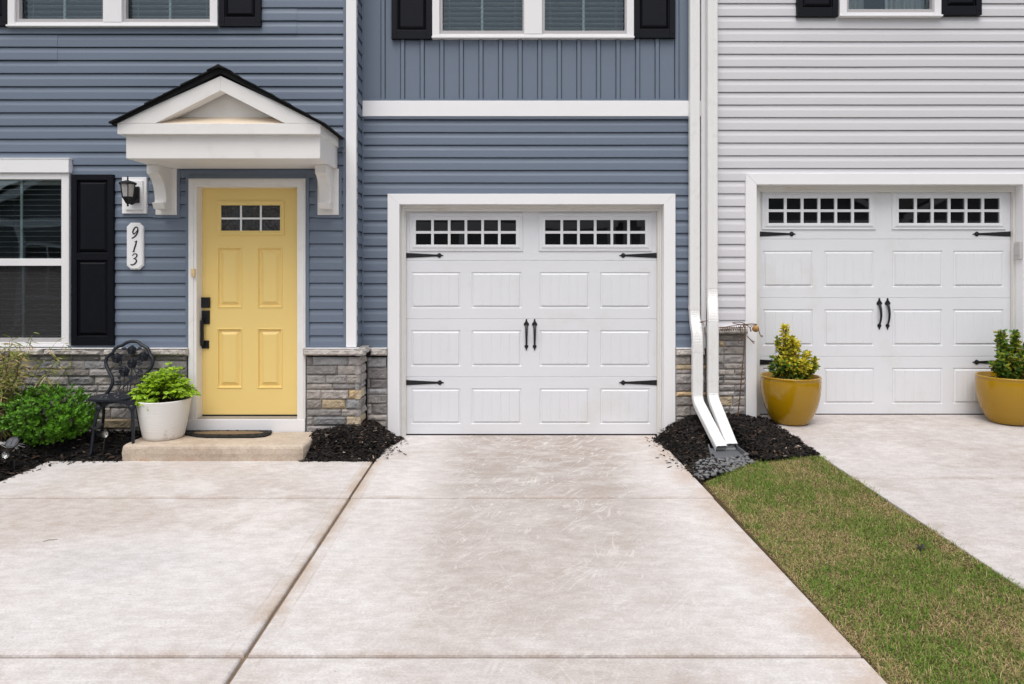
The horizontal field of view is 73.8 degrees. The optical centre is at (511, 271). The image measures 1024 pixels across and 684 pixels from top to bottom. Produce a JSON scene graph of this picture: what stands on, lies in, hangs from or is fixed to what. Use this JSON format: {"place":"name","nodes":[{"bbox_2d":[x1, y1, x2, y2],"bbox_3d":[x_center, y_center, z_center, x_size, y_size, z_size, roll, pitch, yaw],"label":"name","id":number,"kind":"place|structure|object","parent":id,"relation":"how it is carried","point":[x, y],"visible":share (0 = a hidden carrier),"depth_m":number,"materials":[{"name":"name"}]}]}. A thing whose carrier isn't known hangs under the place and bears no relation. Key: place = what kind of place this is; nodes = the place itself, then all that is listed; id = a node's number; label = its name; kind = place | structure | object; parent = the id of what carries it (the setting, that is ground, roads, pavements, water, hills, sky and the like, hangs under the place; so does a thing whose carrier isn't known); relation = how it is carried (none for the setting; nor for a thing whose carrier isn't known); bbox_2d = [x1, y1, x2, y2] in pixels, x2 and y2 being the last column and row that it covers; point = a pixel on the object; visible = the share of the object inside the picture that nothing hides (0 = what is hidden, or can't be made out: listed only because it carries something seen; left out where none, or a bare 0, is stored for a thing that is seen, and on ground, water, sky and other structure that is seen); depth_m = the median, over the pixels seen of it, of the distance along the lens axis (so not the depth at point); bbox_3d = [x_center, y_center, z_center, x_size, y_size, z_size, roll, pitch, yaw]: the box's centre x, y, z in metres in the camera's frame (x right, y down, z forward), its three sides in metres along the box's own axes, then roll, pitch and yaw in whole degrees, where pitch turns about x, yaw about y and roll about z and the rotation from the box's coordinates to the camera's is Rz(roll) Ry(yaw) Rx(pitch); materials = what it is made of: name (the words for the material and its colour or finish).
{"place":"outdoors","nodes":[
{"label":"outdoors","id":0,"kind":"place"},
{"bbox_2d":[0,429,141,482],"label":"mulch bed","id":1,"kind":"object","parent":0,"point":[25,457],"visible":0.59,"depth_m":5.80,"materials":[{"name":"black wood"}]},
{"bbox_2d":[1,437,19,468],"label":"solar light","id":2,"kind":"object","parent":1,"relation":"on","point":[12,443],"visible":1,"depth_m":5.38,"materials":[{"name":"black plastic"}]},
{"bbox_2d":[0,332,73,448],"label":"shrub","id":3,"kind":"object","parent":1,"relation":"on","point":[6,381],"visible":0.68,"depth_m":5.88,"materials":[{"name":"green plant"}]},
{"bbox_2d":[0,382,107,446],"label":"shrub","id":4,"kind":"object","parent":1,"relation":"on","point":[53,429],"visible":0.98,"depth_m":5.78,"materials":[{"name":"green plant"}]},
{"bbox_2d":[91,424,108,457],"bbox_3d":[-3.487,1.445,5.757,0.122,0.312,0.100,0,0,19],"label":"solar light","id":5,"kind":"object","parent":1,"relation":"on","point":[103,433],"visible":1,"depth_m":5.77,"materials":[{"name":"black plastic"}]},
{"bbox_2d":[88,340,154,457],"bbox_3d":[-3.449,1.102,5.969,0.508,0.973,0.418,0,0,0],"label":"garden chair","id":6,"kind":"object","parent":1,"relation":"on","point":[101,401],"visible":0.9,"depth_m":6.08,"materials":[{"name":"metal"}]},
{"bbox_2d":[0,461,371,683],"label":"parking pad","id":7,"kind":"object","parent":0,"point":[161,572],"visible":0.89,"depth_m":3.77,"materials":[{"name":"concrete"}]},
{"bbox_2d":[122,432,311,460],"bbox_3d":[-2.515,1.554,5.960,1.550,0.193,0.480,0,0,0],"label":"step","id":8,"kind":"object","parent":7,"relation":"on","point":[284,446],"visible":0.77,"depth_m":5.73,"materials":[{"name":"concrete"}]},
{"bbox_2d":[127,361,201,440],"bbox_3d":[-3.065,1.128,6.016,0.597,0.658,0.455,0,0,-27],"label":"potted plant","id":9,"kind":"object","parent":8,"relation":"on","point":[163,412],"visible":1,"depth_m":5.90,"materials":[{"name":"plant"}]},
{"bbox_2d":[184,430,271,437],"bbox_3d":[-2.576,1.444,6.088,0.860,0.024,0.245,0,0,0],"label":"doormat","id":10,"kind":"object","parent":8,"relation":"on","point":[229,433],"visible":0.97,"depth_m":6.05,"materials":[{"name":"rubber"}]},
{"bbox_2d":[298,418,408,463],"bbox_3d":[-1.360,1.499,6.105,0.905,0.241,0.870,0,0,0],"label":"mulch bed","id":11,"kind":"object","parent":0,"point":[367,440],"visible":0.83,"depth_m":5.94,"materials":[{"name":"black wood"}]},
{"bbox_2d":[230,435,886,683],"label":"driveway","id":12,"kind":"structure","parent":0,"point":[534,559],"depth_m":3.46,"materials":[{"name":"concrete"}]},
{"bbox_2d":[227,464,372,683],"bbox_3d":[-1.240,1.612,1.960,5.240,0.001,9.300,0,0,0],"label":"expansion joint","id":13,"kind":"object","parent":12,"relation":"in","point":[254,644],"depth_m":3.34,"materials":[{"name":"grey concrete"}]},
{"bbox_2d":[646,412,819,482],"bbox_3d":[1.846,1.474,5.855,1.255,0.315,1.370,0,0,0],"label":"mulch bed","id":14,"kind":"object","parent":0,"point":[685,441],"visible":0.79,"depth_m":5.88,"materials":[{"name":"black wood"}]},
{"bbox_2d":[708,444,746,459],"bbox_3d":[1.793,1.532,5.740,0.314,0.106,0.221,0,0,0],"label":"splash block","id":15,"kind":"object","parent":14,"relation":"on","point":[728,453],"depth_m":5.72,"materials":[{"name":"grey concrete"}]},
{"bbox_2d":[700,320,762,416],"bbox_3d":[2.026,0.903,6.309,0.592,0.926,0.065,0,0,0],"label":"garden stake","id":16,"kind":"object","parent":14,"relation":"on","point":[755,327],"visible":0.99,"depth_m":6.31,"materials":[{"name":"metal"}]},
{"bbox_2d":[700,455,1023,683],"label":"lawn","id":17,"kind":"structure","parent":0,"point":[734,518],"depth_m":3.47,"materials":[{"name":"green plant"}]},
{"bbox_2d":[916,543,924,551],"bbox_3d":[2.231,1.508,3.735,0.053,0.042,0.055,0,0,-27],"label":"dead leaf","id":18,"kind":"object","parent":17,"relation":"on","point":[920,547],"visible":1,"depth_m":3.73,"materials":[{"name":"plant"}]},
{"bbox_2d":[760,415,1023,588],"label":"driveway","id":19,"kind":"structure","parent":0,"point":[957,477],"depth_m":5.00,"materials":[{"name":"grey concrete"}]},
{"bbox_2d":[760,323,821,425],"bbox_3d":[2.569,0.929,6.295,0.529,0.922,0.529,0,0,0],"label":"potted shrub","id":20,"kind":"object","parent":19,"relation":"on","point":[791,386],"visible":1,"depth_m":6.17,"materials":[{"name":"green plant"}]},
{"bbox_2d":[974,329,1023,425],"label":"potted shrub","id":21,"kind":"object","parent":19,"relation":"on","point":[999,388],"visible":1,"depth_m":6.21,"materials":[{"name":"green plant"}]},
{"label":"ground","id":22,"kind":"structure","parent":0,"visible":0},
{"bbox_2d":[0,0,705,437],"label":"townhouse","id":23,"kind":"structure","parent":22,"relation":"on","point":[402,218],"depth_m":6.46,"materials":[{"name":"blue plastic"}]},
{"bbox_2d":[0,158,72,346],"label":"window","id":24,"kind":"structure","parent":23,"relation":"in","point":[35,193],"depth_m":6.26,"materials":[{"name":"glass"}]},
{"bbox_2d":[6,0,218,27],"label":"window","id":25,"kind":"structure","parent":23,"relation":"in","point":[21,13],"depth_m":6.33,"materials":[{"name":"plastic"}]},
{"bbox_2d":[119,176,147,213],"bbox_3d":[-3.446,-0.695,6.133,0.223,0.333,0.251,0,0,0],"label":"wall lantern","id":26,"kind":"object","parent":23,"relation":"attached to","point":[134,192],"depth_m":6.21,"materials":[{"name":"black metal"}]},
{"bbox_2d":[127,223,144,269],"bbox_3d":[-3.439,-0.232,6.232,0.151,0.427,0.036,0,0,0],"label":"number plaque","id":27,"kind":"object","parent":23,"relation":"attached to","point":[135,246],"visible":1,"depth_m":6.22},
{"bbox_2d":[191,269,195,276],"bbox_3d":[-2.900,0.010,6.209,0.032,0.070,0.030,0,0,0],"label":"doorbell","id":28,"kind":"object","parent":23,"relation":"attached to","point":[193,272],"visible":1,"depth_m":6.20,"materials":[{"name":"plastic"}]},
{"bbox_2d":[200,188,296,414],"bbox_3d":[-2.441,0.274,6.336,0.915,2.109,0.097,0,0,0],"label":"front door","id":29,"kind":"structure","parent":23,"relation":"in","point":[248,324],"depth_m":6.34,"materials":[{"name":"yellow metal"}]},
{"bbox_2d":[406,211,656,436],"bbox_3d":[0.187,0.473,6.632,2.448,2.290,0.096,0,0,0],"label":"garage door","id":30,"kind":"structure","parent":23,"relation":"in","point":[518,322],"depth_m":6.63,"materials":[{"name":"metal"}]},
{"bbox_2d":[432,0,634,39],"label":"window","id":31,"kind":"structure","parent":23,"relation":"in","point":[451,19],"depth_m":6.61,"materials":[{"name":"plastic"}]},
{"bbox_2d":[688,0,726,450],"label":"downspout","id":32,"kind":"object","parent":23,"relation":"attached to","point":[709,425],"visible":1,"depth_m":6.42,"materials":[{"name":"white metal"}]},
{"bbox_2d":[704,0,1023,417],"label":"townhouse","id":33,"kind":"structure","parent":22,"relation":"on","point":[870,192],"depth_m":6.47,"materials":[{"name":"grey plastic"}]},
{"bbox_2d":[706,0,737,448],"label":"downspout","id":34,"kind":"object","parent":33,"relation":"attached to","point":[721,419],"visible":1,"depth_m":6.38,"materials":[{"name":"white metal"}]},
{"bbox_2d":[760,192,1010,414],"bbox_3d":[3.589,0.267,6.587,2.448,2.290,0.096,0,0,0],"label":"garage door","id":35,"kind":"structure","parent":33,"relation":"in","point":[900,298],"depth_m":6.58,"materials":[{"name":"metal"}]},
{"bbox_2d":[837,0,942,17],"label":"window","id":36,"kind":"structure","parent":33,"relation":"in","point":[846,8],"depth_m":6.44,"materials":[{"name":"plastic"}]},
{"bbox_2d":[1014,242,1021,259],"bbox_3d":[4.807,-0.198,6.482,0.030,0.169,0.076,0,0,0],"label":"garage keypad","id":37,"kind":"object","parent":33,"relation":"attached to","point":[1017,250],"visible":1,"depth_m":6.47,"materials":[{"name":"plastic"}]}
]}

